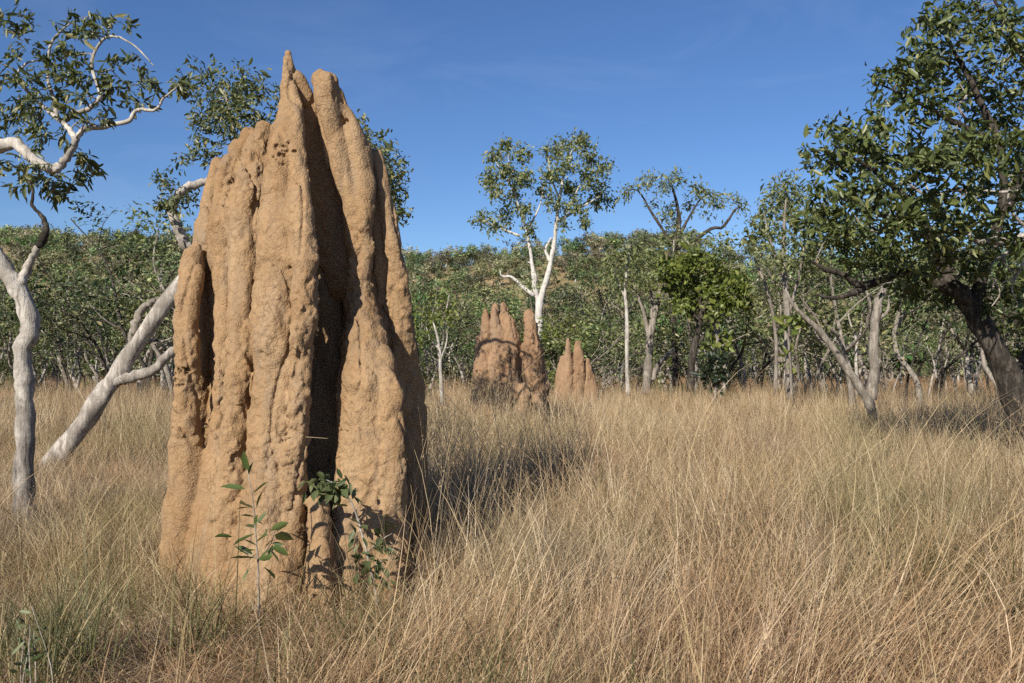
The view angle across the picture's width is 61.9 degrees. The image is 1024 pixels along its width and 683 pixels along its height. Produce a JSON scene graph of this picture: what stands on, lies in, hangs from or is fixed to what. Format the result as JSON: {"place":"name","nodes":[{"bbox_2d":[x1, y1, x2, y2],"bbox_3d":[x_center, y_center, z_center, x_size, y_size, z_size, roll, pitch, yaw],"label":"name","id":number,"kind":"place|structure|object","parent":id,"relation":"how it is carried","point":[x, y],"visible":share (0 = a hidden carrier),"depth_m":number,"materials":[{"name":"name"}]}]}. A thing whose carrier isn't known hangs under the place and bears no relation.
{"place":"outdoors","nodes":[
{"label":"outdoors","id":0,"kind":"place"},
{"bbox_2d":[0,245,1018,378],"bbox_3d":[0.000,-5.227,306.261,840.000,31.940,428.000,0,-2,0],"label":"hill","id":1,"kind":"structure","parent":0,"point":[511,284],"depth_m":167.67,"materials":[{"name":"green plant"}]},
{"bbox_2d":[0,222,1021,373],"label":"hillside scrub","id":2,"kind":"object","parent":1,"relation":"on","point":[20,237],"visible":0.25,"depth_m":172.04,"materials":[{"name":"green plant"}]},
{"bbox_2d":[0,340,1023,682],"bbox_3d":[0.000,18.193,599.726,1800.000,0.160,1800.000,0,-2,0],"label":"ground","id":3,"kind":"structure","parent":0,"point":[166,649],"depth_m":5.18,"materials":[{"name":"beige plant"}]},
{"bbox_2d":[0,270,53,324],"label":"woodland tree","id":4,"kind":"object","parent":3,"relation":"on","point":[1,282],"visible":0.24,"depth_m":31.22,"materials":[{"name":"green plant"}]},
{"bbox_2d":[9,606,53,682],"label":"weed","id":5,"kind":"object","parent":3,"relation":"on","point":[35,658],"visible":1,"depth_m":3.68,"materials":[{"name":"green plant"}]},
{"bbox_2d":[0,264,72,372],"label":"woodland tree","id":6,"kind":"object","parent":3,"relation":"on","point":[10,341],"visible":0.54,"depth_m":31.28,"materials":[{"name":"green plant"}]},
{"bbox_2d":[0,247,91,332],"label":"woodland tree","id":7,"kind":"object","parent":3,"relation":"on","point":[39,309],"visible":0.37,"depth_m":32.25,"materials":[{"name":"green plant"}]},
{"bbox_2d":[0,251,95,385],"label":"gum tree","id":8,"kind":"object","parent":3,"relation":"on","point":[41,273],"visible":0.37,"depth_m":33.86,"materials":[{"name":"green plant"}]},
{"bbox_2d":[0,224,116,394],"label":"woodland tree","id":9,"kind":"object","parent":3,"relation":"on","point":[77,321],"visible":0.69,"depth_m":31.53,"materials":[{"name":"green plant"}]},
{"bbox_2d":[1,275,115,393],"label":"woodland tree","id":10,"kind":"object","parent":3,"relation":"on","point":[63,366],"visible":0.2,"depth_m":37.89,"materials":[{"name":"green plant"}]},
{"bbox_2d":[0,282,116,393],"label":"woodland tree","id":11,"kind":"object","parent":3,"relation":"on","point":[44,370],"visible":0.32,"depth_m":35.52,"materials":[{"name":"green plant"}]},
{"bbox_2d":[38,308,81,394],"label":"slender tree","id":12,"kind":"object","parent":3,"relation":"on","point":[65,363],"visible":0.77,"depth_m":31.84,"materials":[{"name":"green plant"}]},
{"bbox_2d":[42,256,109,389],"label":"gum tree","id":13,"kind":"object","parent":3,"relation":"on","point":[76,355],"visible":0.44,"depth_m":40.03,"materials":[{"name":"green plant"}]},
{"bbox_2d":[40,262,112,390],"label":"gum tree","id":14,"kind":"object","parent":3,"relation":"on","point":[74,367],"visible":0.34,"depth_m":41.42,"materials":[{"name":"green plant"}]},
{"bbox_2d":[36,274,138,384],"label":"woodland tree","id":15,"kind":"object","parent":3,"relation":"on","point":[93,369],"visible":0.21,"depth_m":43.61,"materials":[{"name":"green plant"}]},
{"bbox_2d":[0,194,181,396],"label":"woodland tree","id":16,"kind":"object","parent":3,"relation":"on","point":[102,295],"visible":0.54,"depth_m":29.80,"materials":[{"name":"green plant"}]},
{"bbox_2d":[0,0,201,527],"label":"gum tree","id":17,"kind":"object","parent":3,"relation":"on","point":[27,312],"visible":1,"depth_m":8.35,"materials":[{"name":"white plant"}]},
{"bbox_2d":[47,285,162,395],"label":"woodland tree","id":18,"kind":"object","parent":3,"relation":"on","point":[106,339],"visible":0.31,"depth_m":36.81,"materials":[{"name":"green plant"}]},
{"bbox_2d":[70,245,172,388],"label":"woodland tree","id":19,"kind":"object","parent":3,"relation":"on","point":[162,372],"visible":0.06,"depth_m":40.11,"materials":[{"name":"green plant"}]},
{"bbox_2d":[82,199,195,401],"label":"woodland tree","id":20,"kind":"object","parent":3,"relation":"on","point":[151,342],"visible":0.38,"depth_m":29.98,"materials":[{"name":"green plant"}]},
{"bbox_2d":[103,272,177,393],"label":"woodland tree","id":21,"kind":"object","parent":3,"relation":"on","point":[169,365],"visible":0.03,"depth_m":37.81,"materials":[{"name":"green plant"}]},
{"bbox_2d":[93,219,192,396],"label":"woodland tree","id":22,"kind":"object","parent":3,"relation":"on","point":[119,321],"visible":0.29,"depth_m":30.23,"materials":[{"name":"green plant"}]},
{"bbox_2d":[118,242,181,395],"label":"gum tree","id":23,"kind":"object","parent":3,"relation":"on","point":[140,382],"visible":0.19,"depth_m":32.12,"materials":[{"name":"green plant"}]},
{"bbox_2d":[38,53,413,471],"bbox_3d":[-4.489,-1.011,13.216,6.092,7.072,2.470,0,-2,0],"label":"gum tree","id":24,"kind":"object","parent":3,"relation":"on","point":[83,424],"visible":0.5,"depth_m":13.08,"materials":[{"name":"green plant"}]},
{"bbox_2d":[215,450,293,627],"bbox_3d":[-1.635,1.294,5.429,0.499,1.217,0.285,0,-2,0],"label":"seedling","id":25,"kind":"object","parent":3,"relation":"on","point":[283,536],"visible":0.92,"depth_m":5.41,"materials":[{"name":"green plant"}]},
{"bbox_2d":[155,50,428,613],"bbox_3d":[-1.766,-0.180,6.987,2.166,4.284,2.282,0,-2,0],"label":"termite mound","id":26,"kind":"object","parent":3,"relation":"on","point":[292,297],"visible":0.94,"depth_m":6.37,"materials":[{"name":"brown soil"}]},
{"bbox_2d":[296,468,401,604],"bbox_3d":[-1.099,1.312,5.689,0.724,0.913,0.280,0,-2,-4],"label":"seedling","id":27,"kind":"object","parent":3,"relation":"on","point":[325,485],"visible":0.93,"depth_m":5.70,"materials":[{"name":"green plant"}]},
{"bbox_2d":[413,286,465,404],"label":"white sapling","id":28,"kind":"object","parent":3,"relation":"on","point":[433,324],"visible":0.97,"depth_m":23.94,"materials":[{"name":"green plant"}]},
{"bbox_2d":[409,273,473,364],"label":"woodland tree","id":29,"kind":"object","parent":3,"relation":"on","point":[440,339],"visible":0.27,"depth_m":31.33,"materials":[{"name":"green plant"}]},
{"bbox_2d":[411,290,476,391],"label":"woodland tree","id":30,"kind":"object","parent":3,"relation":"on","point":[425,352],"visible":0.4,"depth_m":33.29,"materials":[{"name":"green plant"}]},
{"bbox_2d":[414,295,478,392],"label":"woodland tree","id":31,"kind":"object","parent":3,"relation":"on","point":[454,357],"visible":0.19,"depth_m":36.51,"materials":[{"name":"green plant"}]},
{"bbox_2d":[420,352,474,395],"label":"shrub","id":32,"kind":"object","parent":3,"relation":"on","point":[426,375],"visible":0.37,"depth_m":36.54,"materials":[{"name":"green plant"}]},
{"bbox_2d":[418,275,482,398],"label":"woodland tree","id":33,"kind":"object","parent":3,"relation":"on","point":[459,329],"visible":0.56,"depth_m":33.35,"materials":[{"name":"green plant"}]},
{"bbox_2d":[411,272,492,392],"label":"woodland tree","id":34,"kind":"object","parent":3,"relation":"on","point":[439,283],"visible":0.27,"depth_m":37.42,"materials":[{"name":"green plant"}]},
{"bbox_2d":[420,281,492,393],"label":"woodland tree","id":35,"kind":"object","parent":3,"relation":"on","point":[475,288],"visible":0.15,"depth_m":40.25,"materials":[{"name":"green plant"}]},
{"bbox_2d":[438,288,489,357],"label":"gum tree","id":36,"kind":"object","parent":3,"relation":"on","point":[455,300],"visible":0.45,"depth_m":40.82,"materials":[{"name":"green plant"}]},
{"bbox_2d":[418,262,534,389],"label":"woodland tree","id":37,"kind":"object","parent":3,"relation":"on","point":[496,301],"visible":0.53,"depth_m":35.23,"materials":[{"name":"green plant"}]},
{"bbox_2d":[458,284,527,341],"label":"woodland tree","id":38,"kind":"object","parent":3,"relation":"on","point":[479,322],"visible":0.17,"depth_m":51.78,"materials":[{"name":"green plant"}]},
{"bbox_2d":[443,279,546,342],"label":"woodland tree","id":39,"kind":"object","parent":3,"relation":"on","point":[492,297],"visible":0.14,"depth_m":49.15,"materials":[{"name":"green plant"}]},
{"bbox_2d":[468,302,549,425],"bbox_3d":[-0.089,0.699,19.613,2.029,3.224,1.639,-1,-2,33],"label":"termite mound","id":40,"kind":"object","parent":3,"relation":"on","point":[497,340],"visible":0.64,"depth_m":19.32,"materials":[{"name":"brown soil"}]},
{"bbox_2d":[0,302,1023,382],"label":"woodland","id":41,"kind":"object","parent":3,"relation":"on","point":[894,362],"visible":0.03,"depth_m":71.39,"materials":[{"name":"green plant"}]},
{"bbox_2d":[508,305,577,393],"bbox_3d":[1.028,0.647,33.847,4.344,4.275,3.630,1,-2,-42],"label":"shrub","id":42,"kind":"object","parent":3,"relation":"on","point":[545,336],"visible":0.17,"depth_m":33.20,"materials":[{"name":"plant"}]},
{"bbox_2d":[467,127,623,345],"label":"white gum tree","id":43,"kind":"object","parent":3,"relation":"on","point":[521,177],"visible":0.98,"depth_m":40.92,"materials":[{"name":"green plant"}]},
{"bbox_2d":[509,267,584,337],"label":"woodland tree","id":44,"kind":"object","parent":3,"relation":"on","point":[533,306],"visible":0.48,"depth_m":45.22,"materials":[{"name":"green plant"}]},
{"bbox_2d":[541,317,601,389],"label":"shrub","id":45,"kind":"object","parent":3,"relation":"on","point":[555,368],"visible":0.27,"depth_m":33.15,"materials":[{"name":"plant"}]},
{"bbox_2d":[553,338,599,405],"bbox_3d":[2.196,1.228,29.070,1.755,2.685,0.893,0,-2,0],"label":"termite mound","id":46,"kind":"object","parent":3,"relation":"on","point":[572,368],"visible":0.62,"depth_m":28.91,"materials":[{"name":"brown soil"}]},
{"bbox_2d":[538,322,625,394],"bbox_3d":[2.498,0.979,34.963,4.645,3.704,3.881,0,-2,-14],"label":"shrub","id":47,"kind":"object","parent":3,"relation":"on","point":[551,359],"visible":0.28,"depth_m":33.97,"materials":[{"name":"green plant"}]},
{"bbox_2d":[543,278,621,342],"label":"woodland tree","id":48,"kind":"object","parent":3,"relation":"on","point":[573,315],"visible":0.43,"depth_m":43.15,"materials":[{"name":"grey plant"}]},
{"bbox_2d":[543,281,621,372],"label":"gum tree","id":49,"kind":"object","parent":3,"relation":"on","point":[558,294],"visible":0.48,"depth_m":46.24,"materials":[{"name":"green plant"}]},
{"bbox_2d":[539,317,642,387],"bbox_3d":[2.905,0.918,34.949,5.103,3.807,6.470,0,-2,-15],"label":"shrub","id":50,"kind":"object","parent":3,"relation":"on","point":[588,345],"visible":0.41,"depth_m":34.52,"materials":[{"name":"green plant"}]},
{"bbox_2d":[554,257,655,388],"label":"woodland tree","id":51,"kind":"object","parent":3,"relation":"on","point":[597,322],"visible":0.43,"depth_m":42.16,"materials":[{"name":"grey plant"}]},
{"bbox_2d":[573,280,642,389],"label":"gum tree","id":52,"kind":"object","parent":3,"relation":"on","point":[610,288],"visible":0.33,"depth_m":41.73,"materials":[{"name":"green plant"}]},
{"bbox_2d":[544,301,672,394],"bbox_3d":[3.460,0.654,32.282,4.599,4.085,5.551,0,-2,-9],"label":"shrub","id":53,"kind":"object","parent":3,"relation":"on","point":[618,336],"visible":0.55,"depth_m":32.52,"materials":[{"name":"green plant"}]},
{"bbox_2d":[589,233,656,395],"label":"white sapling","id":54,"kind":"object","parent":3,"relation":"on","point":[619,254],"visible":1,"depth_m":26.91,"materials":[{"name":"green plant"}]},
{"bbox_2d":[585,329,667,392],"bbox_3d":[4.169,1.169,33.091,3.478,3.144,4.198,0,-2,-11],"label":"shrub","id":55,"kind":"object","parent":3,"relation":"on","point":[639,350],"visible":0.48,"depth_m":33.04,"materials":[{"name":"green plant"}]},
{"bbox_2d":[594,337,658,394],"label":"shrub","id":56,"kind":"object","parent":3,"relation":"on","point":[634,342],"visible":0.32,"depth_m":38.58,"materials":[{"name":"green plant"}]},
{"bbox_2d":[598,267,654,390],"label":"gum tree","id":57,"kind":"object","parent":3,"relation":"on","point":[620,362],"visible":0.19,"depth_m":49.88,"materials":[{"name":"green plant"}]},
{"bbox_2d":[564,243,707,382],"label":"woodland tree","id":58,"kind":"object","parent":3,"relation":"on","point":[608,324],"visible":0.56,"depth_m":38.19,"materials":[{"name":"green plant"}]},
{"bbox_2d":[596,235,676,394],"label":"grey tree","id":59,"kind":"object","parent":3,"relation":"on","point":[649,374],"visible":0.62,"depth_m":30.94,"materials":[{"name":"green plant"}]},
{"bbox_2d":[585,319,706,394],"bbox_3d":[5.931,0.936,35.653,5.176,3.732,4.288,1,-2,-43],"label":"shrub","id":60,"kind":"object","parent":3,"relation":"on","point":[684,351],"visible":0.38,"depth_m":35.80,"materials":[{"name":"green plant"}]},
{"bbox_2d":[587,278,712,392],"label":"gum tree","id":61,"kind":"object","parent":3,"relation":"on","point":[679,360],"visible":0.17,"depth_m":44.27,"materials":[{"name":"green plant"}]},
{"bbox_2d":[605,277,709,392],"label":"woodland tree","id":62,"kind":"object","parent":3,"relation":"on","point":[667,368],"visible":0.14,"depth_m":42.22,"materials":[{"name":"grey plant"}]},
{"bbox_2d":[621,268,709,391],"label":"gum tree","id":63,"kind":"object","parent":3,"relation":"on","point":[662,380],"visible":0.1,"depth_m":43.14,"materials":[{"name":"green plant"}]},
{"bbox_2d":[614,165,750,385],"bbox_3d":[7.347,-2.806,36.100,6.036,9.381,2.722,0,-2,-7],"label":"twisted tree","id":64,"kind":"object","parent":3,"relation":"on","point":[675,365],"visible":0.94,"depth_m":36.06,"materials":[{"name":"green plant"}]},
{"bbox_2d":[634,220,738,395],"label":"gum tree","id":65,"kind":"object","parent":3,"relation":"on","point":[661,239],"visible":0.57,"depth_m":34.27,"materials":[{"name":"green plant"}]},
{"bbox_2d":[648,241,756,391],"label":"bright green tree","id":66,"kind":"object","parent":3,"relation":"on","point":[676,279],"visible":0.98,"depth_m":29.64,"materials":[{"name":"green plant"}]},
{"bbox_2d":[689,346,734,404],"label":"broad leaved sapling","id":67,"kind":"object","parent":3,"relation":"on","point":[716,375],"visible":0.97,"depth_m":23.41,"materials":[{"name":"green plant"}]},
{"bbox_2d":[656,266,771,395],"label":"woodland tree","id":68,"kind":"object","parent":3,"relation":"on","point":[667,326],"visible":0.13,"depth_m":38.88,"materials":[{"name":"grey plant"}]},
{"bbox_2d":[699,323,736,395],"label":"broad leaved sapling","id":69,"kind":"object","parent":3,"relation":"on","point":[713,344],"visible":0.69,"depth_m":24.96,"materials":[{"name":"green plant"}]},
{"bbox_2d":[662,220,773,398],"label":"gum tree","id":70,"kind":"object","parent":3,"relation":"on","point":[729,247],"visible":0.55,"depth_m":30.48,"materials":[{"name":"green plant"}]},
{"bbox_2d":[680,250,774,392],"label":"gum tree","id":71,"kind":"object","parent":3,"relation":"on","point":[744,375],"visible":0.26,"depth_m":35.55,"materials":[{"name":"green plant"}]},
{"bbox_2d":[655,247,832,391],"bbox_3d":[9.274,-0.554,33.751,6.706,6.595,4.372,1,-2,-23],"label":"woodland tree","id":72,"kind":"object","parent":3,"relation":"on","point":[745,330],"visible":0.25,"depth_m":34.27,"materials":[{"name":"green plant"}]},
{"bbox_2d":[702,262,795,392],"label":"gum tree","id":73,"kind":"object","parent":3,"relation":"on","point":[740,378],"visible":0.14,"depth_m":35.91,"materials":[{"name":"green plant"}]},
{"bbox_2d":[728,348,783,388],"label":"shrub","id":74,"kind":"object","parent":3,"relation":"on","point":[749,360],"visible":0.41,"depth_m":43.99,"materials":[{"name":"green plant"}]},
{"bbox_2d":[704,266,811,391],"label":"woodland tree","id":75,"kind":"object","parent":3,"relation":"on","point":[771,351],"visible":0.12,"depth_m":37.02,"materials":[{"name":"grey plant"}]},
{"bbox_2d":[743,223,777,394],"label":"tree","id":76,"kind":"object","parent":3,"relation":"on","point":[775,380],"visible":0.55,"depth_m":25.00,"materials":[{"name":"grey plant"}]},
{"bbox_2d":[731,167,835,399],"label":"thin crowned tree","id":77,"kind":"object","parent":3,"relation":"on","point":[786,205],"visible":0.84,"depth_m":24.10,"materials":[{"name":"green plant"}]},
{"bbox_2d":[772,313,808,401],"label":"broad leaved sapling","id":78,"kind":"object","parent":3,"relation":"on","point":[797,318],"visible":0.96,"depth_m":22.97,"materials":[{"name":"green plant"}]},
{"bbox_2d":[753,277,834,384],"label":"woodland tree","id":79,"kind":"object","parent":3,"relation":"on","point":[812,351],"visible":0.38,"depth_m":35.70,"materials":[{"name":"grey plant"}]},
{"bbox_2d":[733,248,855,393],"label":"gum tree","id":80,"kind":"object","parent":3,"relation":"on","point":[798,366],"visible":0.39,"depth_m":32.29,"materials":[{"name":"green plant"}]},
{"bbox_2d":[743,268,854,393],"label":"gum tree","id":81,"kind":"object","parent":3,"relation":"on","point":[793,312],"visible":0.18,"depth_m":39.81,"materials":[{"name":"green plant"}]},
{"bbox_2d":[759,252,853,391],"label":"gum tree","id":82,"kind":"object","parent":3,"relation":"on","point":[806,371],"visible":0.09,"depth_m":43.06,"materials":[{"name":"green plant"}]},
{"bbox_2d":[767,249,865,391],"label":"woodland tree","id":83,"kind":"object","parent":3,"relation":"on","point":[821,371],"visible":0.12,"depth_m":36.20,"materials":[{"name":"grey plant"}]},
{"bbox_2d":[755,232,884,391],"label":"woodland tree","id":84,"kind":"object","parent":3,"relation":"on","point":[764,365],"visible":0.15,"depth_m":34.50,"materials":[{"name":"green plant"}]},
{"bbox_2d":[731,237,918,394],"bbox_3d":[11.943,-0.823,32.956,7.233,7.166,4.988,0,-2,7],"label":"gum tree","id":85,"kind":"object","parent":3,"relation":"on","point":[780,351],"visible":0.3,"depth_m":32.58,"materials":[{"name":"green plant"}]},
{"bbox_2d":[779,291,880,419],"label":"leaning sapling","id":86,"kind":"object","parent":3,"relation":"on","point":[843,360],"visible":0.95,"depth_m":17.46,"materials":[{"name":"grey plant"}]},
{"bbox_2d":[745,201,927,410],"bbox_3d":[9.757,-0.776,25.138,5.433,6.486,4.771,-1,-2,41],"label":"woodland tree","id":87,"kind":"object","parent":3,"relation":"on","point":[759,302],"visible":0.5,"depth_m":25.03,"materials":[{"name":"green plant"}]},
{"bbox_2d":[839,307,862,395],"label":"white sapling","id":88,"kind":"object","parent":3,"relation":"on","point":[855,357],"visible":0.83,"depth_m":25.98,"materials":[{"name":"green plant"}]},
{"bbox_2d":[792,275,920,391],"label":"woodland tree","id":89,"kind":"object","parent":3,"relation":"on","point":[830,361],"visible":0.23,"depth_m":33.90,"materials":[{"name":"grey plant"}]},
{"bbox_2d":[787,246,934,394],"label":"woodland tree","id":90,"kind":"object","parent":3,"relation":"on","point":[881,377],"visible":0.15,"depth_m":32.44,"materials":[{"name":"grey plant"}]},
{"bbox_2d":[866,276,900,399],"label":"grey tree","id":91,"kind":"object","parent":3,"relation":"on","point":[877,316],"visible":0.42,"depth_m":21.92,"materials":[{"name":"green plant"}]},
{"bbox_2d":[796,225,970,388],"bbox_3d":[12.349,-0.902,29.508,5.889,6.884,5.171,0,-2,-8],"label":"woodland tree","id":92,"kind":"object","parent":3,"relation":"on","point":[862,364],"visible":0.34,"depth_m":29.05,"materials":[{"name":"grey plant"}]},
{"bbox_2d":[785,0,1023,459],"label":"spreading tree","id":93,"kind":"object","parent":3,"relation":"on","point":[907,217],"visible":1,"depth_m":11.94,"materials":[{"name":"green plant"}]},
{"bbox_2d":[791,217,1018,408],"bbox_3d":[11.586,-0.986,26.709,5.098,7.051,6.596,0,-2,-12],"label":"woodland tree","id":94,"kind":"object","parent":3,"relation":"on","point":[906,366],"visible":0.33,"depth_m":26.61,"materials":[{"name":"green plant"}]},
{"bbox_2d":[828,244,1016,398],"bbox_3d":[16.880,-0.739,33.173,6.350,6.949,7.432,1,-2,-33],"label":"woodland tree","id":95,"kind":"object","parent":3,"relation":"on","point":[968,379],"visible":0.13,"depth_m":32.34,"materials":[{"name":"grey plant"}]},
{"bbox_2d":[882,306,966,386],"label":"woodland tree","id":96,"kind":"object","parent":3,"relation":"on","point":[933,360],"visible":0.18,"depth_m":48.85,"materials":[{"name":"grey plant"}]},
{"bbox_2d":[892,290,960,402],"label":"slender tree","id":97,"kind":"object","parent":3,"relation":"on","point":[911,366],"visible":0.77,"depth_m":26.59,"materials":[{"name":"green plant"}]},
{"bbox_2d":[901,278,979,391],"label":"woodland tree","id":98,"kind":"object","parent":3,"relation":"on","point":[948,359],"visible":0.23,"depth_m":40.40,"materials":[{"name":"green plant"}]},
{"bbox_2d":[895,241,1023,408],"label":"woodland tree","id":99,"kind":"object","parent":3,"relation":"on","point":[986,368],"visible":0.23,"depth_m":25.07,"materials":[{"name":"green plant"}]},
{"bbox_2d":[907,228,1022,399],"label":"woodland tree","id":100,"kind":"object","parent":3,"relation":"on","point":[941,375],"visible":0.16,"depth_m":30.79,"materials":[{"name":"green plant"}]},
{"bbox_2d":[927,284,1006,396],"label":"gum tree","id":101,"kind":"object","parent":3,"relation":"on","point":[978,368],"visible":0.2,"depth_m":38.71,"materials":[{"name":"green plant"}]},
{"bbox_2d":[920,238,1023,394],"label":"woodland tree","id":102,"kind":"object","parent":3,"relation":"on","point":[972,355],"visible":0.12,"depth_m":32.25,"materials":[{"name":"green plant"}]},
{"bbox_2d":[970,257,1023,349],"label":"woodland tree","id":103,"kind":"object","parent":3,"relation":"on","point":[1000,308],"visible":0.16,"depth_m":28.02,"materials":[{"name":"green plant"}]},
{"bbox_2d":[0,0,1023,266],"label":"sky","id":104,"kind":"structure","parent":0,"point":[728,91],"materials":[{"name":"blue"}]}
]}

